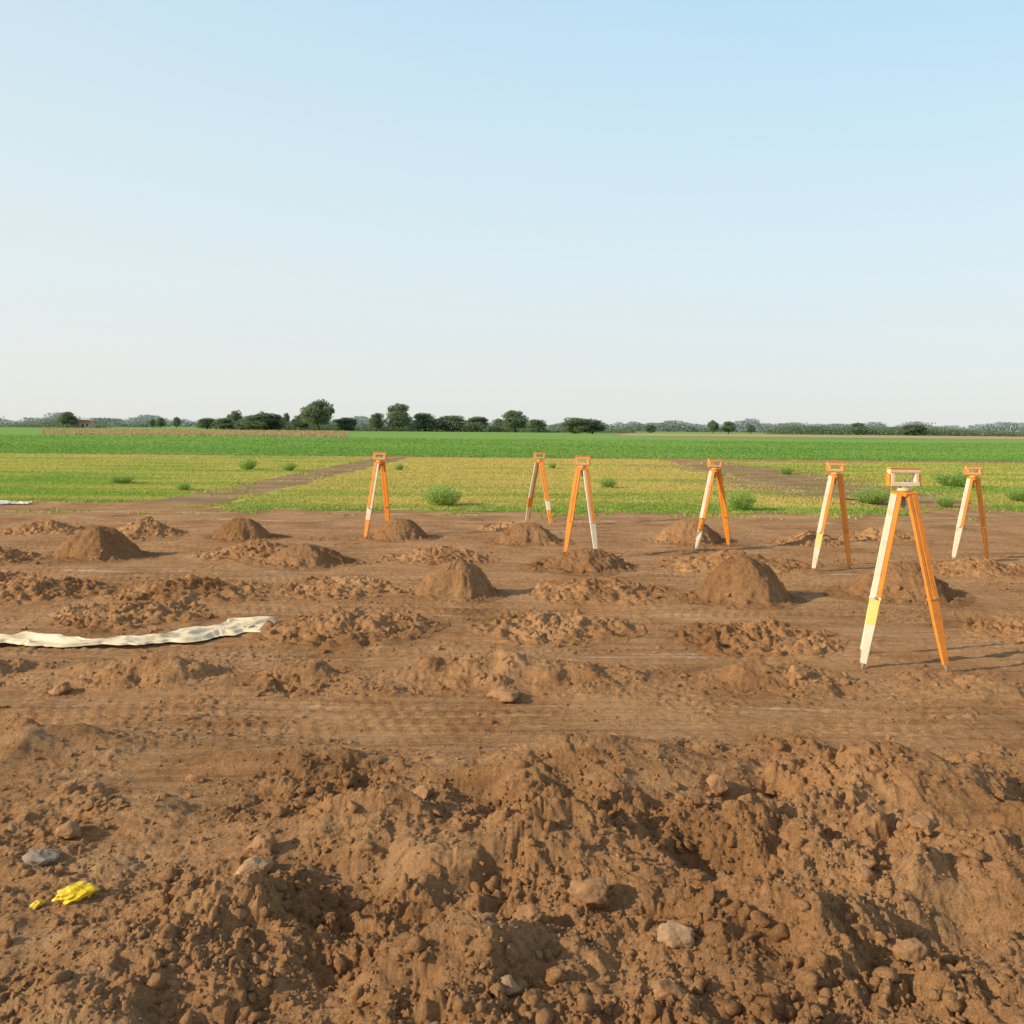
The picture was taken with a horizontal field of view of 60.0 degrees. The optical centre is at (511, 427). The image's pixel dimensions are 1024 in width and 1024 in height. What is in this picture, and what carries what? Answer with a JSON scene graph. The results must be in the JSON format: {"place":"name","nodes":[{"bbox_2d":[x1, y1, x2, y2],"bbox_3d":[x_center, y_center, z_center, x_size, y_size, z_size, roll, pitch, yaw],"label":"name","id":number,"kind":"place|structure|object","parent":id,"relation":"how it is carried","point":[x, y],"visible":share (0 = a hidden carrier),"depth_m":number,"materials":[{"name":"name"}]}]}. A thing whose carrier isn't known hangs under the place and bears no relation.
{"place":"outdoors","nodes":[
{"label":"outdoors","id":0,"kind":"place"},
{"bbox_2d":[0,454,372,502],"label":"grass field","id":1,"kind":"structure","parent":0,"point":[169,466],"depth_m":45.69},
{"bbox_2d":[106,472,135,482],"bbox_3d":[-13.225,1.706,30.037,0.974,0.422,0.959,1,0,-6],"label":"shrub","id":2,"kind":"object","parent":1,"relation":"on","point":[122,478],"visible":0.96,"depth_m":29.89,"materials":[{"name":"green plant"}]},
{"bbox_2d":[236,455,260,469],"bbox_3d":[-11.917,1.570,40.010,1.048,0.726,0.967,0,0,26],"label":"shrub","id":3,"kind":"object","parent":1,"relation":"on","point":[247,464],"visible":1,"depth_m":39.90,"materials":[{"name":"green plant"}]},
{"bbox_2d":[130,457,405,502],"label":"dirt path","id":4,"kind":"structure","parent":0,"point":[270,486],"depth_m":29.73,"materials":[{"name":"soil"}]},
{"bbox_2d":[0,430,1023,1023],"bbox_3d":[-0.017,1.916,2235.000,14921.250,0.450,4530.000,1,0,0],"label":"ground","id":5,"kind":"structure","parent":0,"point":[250,720],"depth_m":4.84,"materials":[{"name":"soil"}]},
{"bbox_2d":[0,570,40,580],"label":"dirt mound","id":6,"kind":"object","parent":5,"relation":"on","point":[12,574],"visible":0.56,"depth_m":11.39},
{"bbox_2d":[0,546,48,565],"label":"dirt mound","id":7,"kind":"object","parent":5,"relation":"on","point":[13,556],"visible":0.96,"depth_m":12.97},
{"bbox_2d":[22,849,61,866],"bbox_3d":[-2.145,1.962,4.032,0.166,0.081,0.125,0,0,-18],"label":"stone","id":8,"kind":"object","parent":5,"relation":"on","point":[36,857],"visible":0.86,"depth_m":4.01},
{"bbox_2d":[0,519,85,536],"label":"dirt mound","id":9,"kind":"object","parent":5,"relation":"on","point":[56,528],"visible":0.86,"depth_m":16.20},
{"bbox_2d":[48,682,71,695],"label":"stone","id":10,"kind":"object","parent":5,"relation":"on","point":[61,688],"visible":0.93,"depth_m":6.58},
{"bbox_2d":[0,573,124,606],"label":"dirt mound","id":11,"kind":"object","parent":5,"relation":"on","point":[51,590],"visible":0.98,"depth_m":10.33,"materials":[{"name":"soil"}]},
{"bbox_2d":[55,819,80,838],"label":"stone","id":12,"kind":"object","parent":5,"relation":"on","point":[69,829],"visible":1,"depth_m":4.23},
{"bbox_2d":[57,779,78,794],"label":"stone","id":13,"kind":"object","parent":5,"relation":"on","point":[69,787],"visible":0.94,"depth_m":4.72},
{"bbox_2d":[51,880,99,904],"bbox_3d":[-1.828,1.951,3.719,0.183,0.075,0.121,-7,5,-20],"label":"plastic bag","id":14,"kind":"object","parent":5,"relation":"on","point":[76,892],"visible":0.99,"depth_m":3.69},
{"bbox_2d":[87,781,104,794],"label":"stone","id":15,"kind":"object","parent":5,"relation":"on","point":[93,788],"visible":1,"depth_m":4.71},
{"bbox_2d":[39,525,162,563],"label":"dirt mound","id":16,"kind":"object","parent":5,"relation":"on","point":[113,543],"visible":0.98,"depth_m":13.20,"materials":[{"name":"soil"}]},
{"bbox_2d":[40,599,212,634],"bbox_3d":[-3.975,1.924,9.304,1.753,0.215,1.651,0,0,-29],"label":"dirt mound","id":17,"kind":"object","parent":5,"relation":"on","point":[102,616],"visible":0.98,"depth_m":9.04,"materials":[{"name":"soil"}]},
{"bbox_2d":[0,616,275,646],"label":"plastic sheet","id":18,"kind":"object","parent":5,"relation":"on","point":[231,626],"visible":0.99,"depth_m":8.17,"materials":[{"name":"plastic"}]},
{"bbox_2d":[117,516,189,539],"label":"dirt mound","id":19,"kind":"object","parent":5,"relation":"on","point":[144,530],"visible":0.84,"depth_m":15.93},
{"bbox_2d":[86,573,282,605],"bbox_3d":[-3.856,1.897,10.549,2.353,0.268,1.952,1,0,0],"label":"dirt mound","id":20,"kind":"object","parent":5,"relation":"on","point":[189,589],"visible":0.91,"depth_m":10.31,"materials":[{"name":"soil"}]},
{"bbox_2d":[185,774,205,781],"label":"stone","id":21,"kind":"object","parent":5,"relation":"on","point":[193,778],"visible":1,"depth_m":4.93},
{"bbox_2d":[185,539,291,562],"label":"dirt mound","id":22,"kind":"object","parent":5,"relation":"on","point":[245,553],"visible":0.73,"depth_m":13.46,"materials":[{"name":"soil"}]},
{"bbox_2d":[202,517,287,542],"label":"dirt mound","id":23,"kind":"object","parent":5,"relation":"on","point":[237,530],"visible":0.96,"depth_m":15.54,"materials":[{"name":"soil"}]},
{"bbox_2d":[233,855,273,875],"bbox_3d":[-1.133,1.945,3.907,0.152,0.126,0.153,0,0,19],"label":"stone","id":24,"kind":"object","parent":5,"relation":"on","point":[255,862],"visible":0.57,"depth_m":3.87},
{"bbox_2d":[243,830,275,855],"bbox_3d":[-1.155,1.954,4.116,0.167,0.137,0.103,0,0,33],"label":"stone","id":25,"kind":"object","parent":5,"relation":"on","point":[262,844],"visible":0.86,"depth_m":4.08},
{"bbox_2d":[242,543,365,571],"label":"dirt mound","id":26,"kind":"object","parent":5,"relation":"on","point":[301,557],"visible":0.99,"depth_m":12.66,"materials":[{"name":"soil"}]},
{"bbox_2d":[271,575,409,602],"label":"dirt mound","id":27,"kind":"object","parent":5,"relation":"on","point":[353,587],"visible":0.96,"depth_m":10.60,"materials":[{"name":"soil"}]},
{"bbox_2d":[242,607,450,652],"bbox_3d":[-1.650,1.926,8.716,1.884,0.264,1.733,0,0,21],"label":"dirt mound","id":28,"kind":"object","parent":5,"relation":"on","point":[302,636],"visible":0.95,"depth_m":8.45,"materials":[{"name":"soil"}]},
{"bbox_2d":[364,452,389,538],"bbox_3d":[-2.470,1.226,16.200,0.454,1.575,0.612,1,0,0],"label":"surveying tripod","id":29,"kind":"object","parent":5,"relation":"on","point":[379,463],"visible":0.97,"depth_m":16.15,"materials":[{"name":"paint"}]},
{"bbox_2d":[363,518,441,542],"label":"dirt mound","id":30,"kind":"object","parent":5,"relation":"on","point":[399,530],"visible":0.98,"depth_m":15.68,"materials":[{"name":"soil"}]},
{"bbox_2d":[413,784,434,799],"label":"stone","id":31,"kind":"object","parent":5,"relation":"on","point":[424,791],"visible":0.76,"depth_m":4.68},
{"bbox_2d":[370,545,499,567],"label":"dirt mound","id":32,"kind":"object","parent":5,"relation":"on","point":[446,553],"visible":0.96,"depth_m":13.24,"materials":[{"name":"soil"}]},
{"bbox_2d":[399,559,514,604],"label":"dirt mound","id":33,"kind":"object","parent":5,"relation":"on","point":[459,581],"visible":0.98,"depth_m":10.37,"materials":[{"name":"soil"}]},
{"bbox_2d":[470,912,497,922],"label":"stone","id":34,"kind":"object","parent":5,"relation":"on","point":[488,916],"visible":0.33,"depth_m":3.43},
{"bbox_2d":[475,520,521,530],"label":"dirt mound","id":35,"kind":"object","parent":5,"relation":"on","point":[505,525],"visible":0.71,"depth_m":17.42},
{"bbox_2d":[487,685,519,702],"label":"stone","id":36,"kind":"object","parent":5,"relation":"on","point":[502,693],"visible":1,"depth_m":6.48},
{"bbox_2d":[497,974,521,995],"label":"stone","id":37,"kind":"object","parent":5,"relation":"on","point":[510,985],"visible":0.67,"depth_m":3.03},
{"bbox_2d":[0,544,1023,1023],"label":"dirt clods","id":38,"kind":"object","parent":5,"relation":"on","point":[610,1000],"visible":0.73,"depth_m":3.57,"materials":[{"name":"soil"}]},
{"bbox_2d":[0,648,1023,1023],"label":"dirt clods","id":39,"kind":"object","parent":5,"relation":"on","point":[584,1002],"visible":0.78,"depth_m":3.37,"materials":[{"name":"soil"}]},
{"bbox_2d":[0,516,1023,659],"bbox_3d":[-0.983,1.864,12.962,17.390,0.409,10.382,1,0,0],"label":"dirt clods","id":40,"kind":"object","parent":5,"relation":"on","point":[388,629],"visible":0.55,"depth_m":10.24,"materials":[{"name":"soil"}]},
{"bbox_2d":[512,902,543,921],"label":"stone","id":41,"kind":"object","parent":5,"relation":"on","point":[529,910],"visible":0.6,"depth_m":3.49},
{"bbox_2d":[483,522,575,546],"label":"dirt mound","id":42,"kind":"object","parent":5,"relation":"on","point":[528,534],"visible":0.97,"depth_m":15.30,"materials":[{"name":"soil"}]},
{"bbox_2d":[525,452,551,526],"bbox_3d":[0.556,1.266,18.536,0.261,1.522,1.367,0,0,-26],"label":"surveying tripod","id":43,"kind":"object","parent":5,"relation":"on","point":[539,462],"visible":0.98,"depth_m":18.46,"materials":[{"name":"paint"}]},
{"bbox_2d":[458,607,646,649],"bbox_3d":[0.460,1.958,8.886,1.725,0.221,1.723,1,0,33],"label":"dirt mound","id":44,"kind":"object","parent":5,"relation":"on","point":[569,626],"visible":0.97,"depth_m":8.64,"materials":[{"name":"soil"}]},
{"bbox_2d":[518,547,639,577],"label":"dirt mound","id":45,"kind":"object","parent":5,"relation":"on","point":[596,563],"visible":1,"depth_m":12.51,"materials":[{"name":"soil"}]},
{"bbox_2d":[564,456,597,551],"bbox_3d":[1.031,1.242,13.858,0.777,1.605,0.383,1,0,43],"label":"surveying tripod","id":46,"kind":"object","parent":5,"relation":"on","point":[582,470],"visible":0.91,"depth_m":13.82,"materials":[{"name":"paint"}]},
{"bbox_2d":[567,876,609,908],"bbox_3d":[0.312,1.927,3.661,0.175,0.129,0.161,1,0,0],"label":"stone","id":47,"kind":"object","parent":5,"relation":"on","point":[592,891],"visible":0.98,"depth_m":3.61,"materials":[{"name":"stone"}]},
{"bbox_2d":[519,577,682,610],"bbox_3d":[1.099,1.950,10.814,2.087,0.274,1.829,1,0,0],"label":"dirt mound","id":48,"kind":"object","parent":5,"relation":"on","point":[618,593],"visible":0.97,"depth_m":10.49,"materials":[{"name":"soil"}]},
{"bbox_2d":[653,977,685,1003],"bbox_3d":[0.534,1.916,3.005,0.124,0.096,0.078,1,0,0],"label":"stone","id":49,"kind":"object","parent":5,"relation":"on","point":[664,988],"visible":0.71,"depth_m":2.98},
{"bbox_2d":[657,919,694,948],"bbox_3d":[0.618,1.908,3.340,0.154,0.082,0.113,1,0,0],"label":"stone","id":50,"kind":"object","parent":5,"relation":"on","point":[673,934],"visible":1,"depth_m":3.31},
{"bbox_2d":[639,519,737,547],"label":"dirt mound","id":51,"kind":"object","parent":5,"relation":"on","point":[682,531],"visible":0.92,"depth_m":15.53,"materials":[{"name":"soil"}]},
{"bbox_2d":[695,459,729,550],"bbox_3d":[3.330,1.286,14.893,0.582,1.534,0.668,0,0,21],"label":"surveying tripod","id":52,"kind":"object","parent":5,"relation":"on","point":[715,472],"visible":0.98,"depth_m":14.91,"materials":[{"name":"paint"}]},
{"bbox_2d":[706,773,729,796],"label":"stone","id":53,"kind":"object","parent":5,"relation":"on","point":[718,784],"visible":1,"depth_m":4.79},
{"bbox_2d":[654,549,822,577],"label":"dirt mound","id":54,"kind":"object","parent":5,"relation":"on","point":[700,566],"visible":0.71,"depth_m":12.74,"materials":[{"name":"soil"}]},
{"bbox_2d":[672,555,806,610],"bbox_3d":[2.701,1.784,10.544,1.479,0.569,1.416,0,0,32],"label":"dirt mound","id":55,"kind":"object","parent":5,"relation":"on","point":[754,583],"visible":0.99,"depth_m":10.23,"materials":[{"name":"soil"}]},
{"bbox_2d":[660,614,849,660],"bbox_3d":[2.324,1.976,8.511,1.845,0.231,1.625,1,0,0],"label":"dirt mound","id":56,"kind":"object","parent":5,"relation":"on","point":[761,643],"visible":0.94,"depth_m":8.26,"materials":[{"name":"soil"}]},
{"bbox_2d":[623,464,961,502],"bbox_3d":[10.904,2.084,37.362,9.865,0.001,25.277,1,0,0],"label":"bare patch","id":57,"kind":"object","parent":5,"relation":"on","point":[757,474],"visible":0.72,"depth_m":34.23,"materials":[{"name":"soil"}]},
{"bbox_2d":[787,665,809,678],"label":"stone","id":58,"kind":"object","parent":5,"relation":"on","point":[799,671],"visible":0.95,"depth_m":6.87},
{"bbox_2d":[766,529,852,547],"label":"dirt mound","id":59,"kind":"object","parent":5,"relation":"on","point":[809,540],"visible":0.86,"depth_m":15.57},
{"bbox_2d":[812,462,850,569],"bbox_3d":[4.526,1.273,12.753,0.550,1.567,0.619,0,0,33],"label":"surveying tripod","id":60,"kind":"object","parent":5,"relation":"on","point":[833,476],"visible":0.99,"depth_m":12.81,"materials":[{"name":"paint"}]},
{"bbox_2d":[846,485,890,504],"bbox_3d":[9.881,1.834,24.412,1.310,0.562,1.209,1,0,25],"label":"shrub","id":61,"kind":"object","parent":5,"relation":"on","point":[866,497],"visible":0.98,"depth_m":24.27,"materials":[{"name":"green plant"}]},
{"bbox_2d":[830,526,933,542],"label":"dirt mound","id":62,"kind":"object","parent":5,"relation":"on","point":[871,533],"visible":0.67,"depth_m":16.37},
{"bbox_2d":[823,561,977,608],"bbox_3d":[4.736,1.870,10.834,1.934,0.481,1.620,1,0,0],"label":"dirt mound","id":63,"kind":"object","parent":5,"relation":"on","point":[907,577],"visible":0.81,"depth_m":10.55,"materials":[{"name":"soil"}]},
{"bbox_2d":[860,467,948,670],"bbox_3d":[3.355,1.197,7.598,0.683,1.716,0.569,1,0,22],"label":"surveying tripod","id":64,"kind":"object","parent":5,"relation":"on","point":[900,494],"visible":1,"depth_m":7.50,"materials":[{"name":"orange paint"}]},
{"bbox_2d":[891,938,929,962],"bbox_3d":[1.480,1.940,3.298,0.136,0.072,0.095,1,0,17],"label":"stone","id":65,"kind":"object","parent":5,"relation":"on","point":[914,950],"visible":0.93,"depth_m":3.28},
{"bbox_2d":[908,811,939,835],"bbox_3d":[1.925,1.854,4.156,0.119,0.094,0.177,0,0,45],"label":"stone","id":66,"kind":"object","parent":5,"relation":"on","point":[927,822],"visible":0.97,"depth_m":4.13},
{"bbox_2d":[934,494,957,507],"bbox_3d":[11.477,1.927,23.523,0.615,0.410,0.606,0,0,-7],"label":"shrub","id":67,"kind":"object","parent":5,"relation":"on","point":[946,502],"visible":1,"depth_m":23.43,"materials":[{"name":"green plant"}]},
{"bbox_2d":[913,556,1023,581],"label":"dirt mound","id":68,"kind":"object","parent":5,"relation":"on","point":[966,568],"visible":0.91,"depth_m":12.47,"materials":[{"name":"soil"}]},
{"bbox_2d":[952,466,988,559],"bbox_3d":[7.177,1.355,14.039,0.543,1.505,0.648,0,0,41],"label":"surveying tripod","id":69,"kind":"object","parent":5,"relation":"on","point":[971,478],"visible":0.98,"depth_m":14.06,"materials":[{"name":"paint"}]},
{"bbox_2d":[947,615,1023,643],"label":"dirt mound","id":70,"kind":"object","parent":5,"relation":"on","point":[1009,633],"visible":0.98,"depth_m":8.81,"materials":[{"name":"soil"}]},
{"bbox_2d":[0,426,1023,461],"bbox_3d":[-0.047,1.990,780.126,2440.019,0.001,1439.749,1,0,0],"label":"green field","id":71,"kind":"structure","parent":0,"point":[34,431],"depth_m":162.75,"materials":[{"name":"plant"}]},
{"bbox_2d":[56,411,77,427],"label":"tree","id":72,"kind":"object","parent":71,"relation":"on","point":[66,417],"visible":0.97,"depth_m":497.49,"materials":[{"name":"green plant"}]},
{"bbox_2d":[75,420,95,427],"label":"farmhouse","id":73,"kind":"object","parent":71,"relation":"on","point":[88,423],"visible":0.95,"depth_m":502.12,"materials":[{"name":"paint"}]},
{"bbox_2d":[0,419,293,427],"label":"hedge","id":74,"kind":"object","parent":71,"relation":"on","point":[51,423],"visible":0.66,"depth_m":506.86,"materials":[{"name":"green plant"}]},
{"bbox_2d":[195,418,215,428],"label":"tree","id":75,"kind":"object","parent":71,"relation":"on","point":[203,422],"visible":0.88,"depth_m":477.50,"materials":[{"name":"green plant"}]},
{"bbox_2d":[212,417,235,429],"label":"tree","id":76,"kind":"object","parent":71,"relation":"on","point":[224,423],"visible":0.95,"depth_m":398.03,"materials":[{"name":"green plant"}]},
{"bbox_2d":[238,413,288,429],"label":"tree","id":77,"kind":"object","parent":71,"relation":"on","point":[268,421],"visible":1,"depth_m":376.55,"materials":[{"name":"green plant"}]},
{"bbox_2d":[290,415,310,428],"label":"tree","id":78,"kind":"object","parent":71,"relation":"on","point":[295,421],"visible":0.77,"depth_m":393.19,"materials":[{"name":"green plant"}]},
{"bbox_2d":[299,399,334,430],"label":"tree","id":79,"kind":"object","parent":71,"relation":"on","point":[318,412],"visible":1,"depth_m":374.70,"materials":[{"name":"green plant"}]},
{"bbox_2d":[331,417,357,430],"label":"tree","id":80,"kind":"object","parent":71,"relation":"on","point":[343,423],"visible":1,"depth_m":386.96,"materials":[{"name":"green plant"}]},
{"bbox_2d":[204,418,491,431],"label":"hedge","id":81,"kind":"object","parent":71,"relation":"on","point":[332,426],"visible":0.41,"depth_m":408.15,"materials":[{"name":"green plant"}]},
{"bbox_2d":[368,413,384,430],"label":"tree","id":82,"kind":"object","parent":71,"relation":"on","point":[375,420],"visible":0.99,"depth_m":398.47,"materials":[{"name":"green plant"}]},
{"bbox_2d":[383,403,414,430],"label":"tree","id":83,"kind":"object","parent":71,"relation":"on","point":[398,414],"visible":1,"depth_m":397.67,"materials":[{"name":"green plant"}]},
{"bbox_2d":[413,413,437,431],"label":"tree","id":84,"kind":"object","parent":71,"relation":"on","point":[422,416],"visible":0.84,"depth_m":405.71,"materials":[{"name":"green plant"}]},
{"bbox_2d":[434,415,470,431],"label":"tree","id":85,"kind":"object","parent":71,"relation":"on","point":[452,418],"visible":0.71,"depth_m":411.63,"materials":[{"name":"green plant"}]},
{"bbox_2d":[462,416,487,431],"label":"tree","id":86,"kind":"object","parent":71,"relation":"on","point":[482,420],"visible":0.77,"depth_m":409.86,"materials":[{"name":"green plant"}]},
{"bbox_2d":[0,434,1023,461],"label":"crop","id":87,"kind":"object","parent":71,"relation":"on","point":[730,454],"visible":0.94,"depth_m":83.75,"materials":[{"name":"green plant"}]},
{"bbox_2d":[0,412,1023,432],"bbox_3d":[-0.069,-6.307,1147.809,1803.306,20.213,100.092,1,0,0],"label":"distant woodland","id":88,"kind":"object","parent":71,"relation":"on","point":[999,425],"visible":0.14,"depth_m":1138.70,"materials":[{"name":"green plant"}]},
{"bbox_2d":[501,410,528,431],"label":"tree","id":89,"kind":"object","parent":71,"relation":"on","point":[514,419],"visible":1,"depth_m":397.59,"materials":[{"name":"green plant"}]},
{"bbox_2d":[527,419,546,431],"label":"tree","id":90,"kind":"object","parent":71,"relation":"on","point":[537,424],"visible":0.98,"depth_m":416.41,"materials":[{"name":"green plant"}]},
{"bbox_2d":[490,426,644,432],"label":"hedge","id":91,"kind":"object","parent":71,"relation":"on","point":[617,430],"visible":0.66,"depth_m":422.13,"materials":[{"name":"green plant"}]},
{"bbox_2d":[559,417,590,433],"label":"tree","id":92,"kind":"object","parent":71,"relation":"on","point":[571,424],"visible":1,"depth_m":337.75,"materials":[{"name":"green plant"}]},
{"bbox_2d":[576,418,606,433],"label":"tree","id":93,"kind":"object","parent":71,"relation":"on","point":[596,425],"visible":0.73,"depth_m":340.19,"materials":[{"name":"green plant"}]},
{"bbox_2d":[721,421,736,433],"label":"tree","id":94,"kind":"object","parent":71,"relation":"on","point":[728,426],"visible":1,"depth_m":453.85,"materials":[{"name":"green plant"}]},
{"bbox_2d":[848,423,867,434],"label":"tree","id":95,"kind":"object","parent":71,"relation":"on","point":[858,425],"visible":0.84,"depth_m":438.43,"materials":[{"name":"green plant"}]},
{"bbox_2d":[759,426,1023,436],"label":"hedge","id":96,"kind":"object","parent":71,"relation":"on","point":[799,430],"visible":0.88,"depth_m":439.98,"materials":[{"name":"green plant"}]},
{"bbox_2d":[897,424,931,435],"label":"tree","id":97,"kind":"object","parent":71,"relation":"on","point":[916,427],"visible":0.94,"depth_m":427.54,"materials":[{"name":"green plant"}]},
{"bbox_2d":[0,453,1023,520],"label":"grass","id":98,"kind":"structure","parent":0,"point":[577,512],"depth_m":26.00,"materials":[{"name":"plant"}]},
{"bbox_2d":[0,0,1023,431],"label":"sky","id":99,"kind":"structure","parent":0,"point":[700,212],"materials":[{"name":"blue"}]},
{"bbox_2d":[199,457,909,515],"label":"grass field","id":100,"kind":"structure","parent":0,"point":[220,506],"depth_m":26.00,"materials":[{"name":"plant"}]},
{"bbox_2d":[419,480,464,505],"bbox_3d":[-1.781,1.669,22.624,1.194,0.692,1.212,1,0,0],"label":"shrub","id":101,"kind":"object","parent":100,"relation":"on","point":[433,497],"visible":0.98,"depth_m":22.49,"materials":[{"name":"green plant"}]},
{"bbox_2d":[597,475,617,487],"bbox_3d":[3.236,1.811,30.015,0.727,0.477,0.738,0,0,-2],"label":"shrub","id":102,"kind":"object","parent":100,"relation":"on","point":[611,484],"visible":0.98,"depth_m":29.93,"materials":[{"name":"green plant"}]},
{"bbox_2d":[725,486,758,509],"bbox_3d":[5.688,1.750,22.018,0.882,0.656,0.896,0,0,-1],"label":"shrub","id":103,"kind":"object","parent":100,"relation":"on","point":[746,499],"visible":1,"depth_m":21.92,"materials":[{"name":"green plant"}]},
{"bbox_2d":[616,433,1023,438],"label":"dry field","id":104,"kind":"structure","parent":0,"point":[821,436],"depth_m":316.10,"materials":[{"name":"plant"}]},
{"bbox_2d":[723,461,1023,511],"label":"grass field","id":105,"kind":"structure","parent":0,"point":[900,465],"depth_m":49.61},
{"bbox_2d":[929,468,982,486],"bbox_3d":[15.966,1.817,32.065,1.743,0.761,1.717,0,0,-7],"label":"shrub","id":106,"kind":"object","parent":105,"relation":"on","point":[955,481],"visible":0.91,"depth_m":31.85,"materials":[{"name":"green plant"}]},
{"bbox_2d":[1002,485,1023,501],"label":"shrub","id":107,"kind":"object","parent":105,"relation":"on","point":[1017,495],"visible":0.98,"depth_m":25.50,"materials":[{"name":"green plant"}]},
{"label":"dry field","id":108,"kind":"structure","parent":0,"visible":0},
{"bbox_2d":[41,427,348,436],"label":"dry grass","id":109,"kind":"structure","parent":108,"relation":"on","point":[192,432],"depth_m":195.32,"materials":[{"name":"plant"}]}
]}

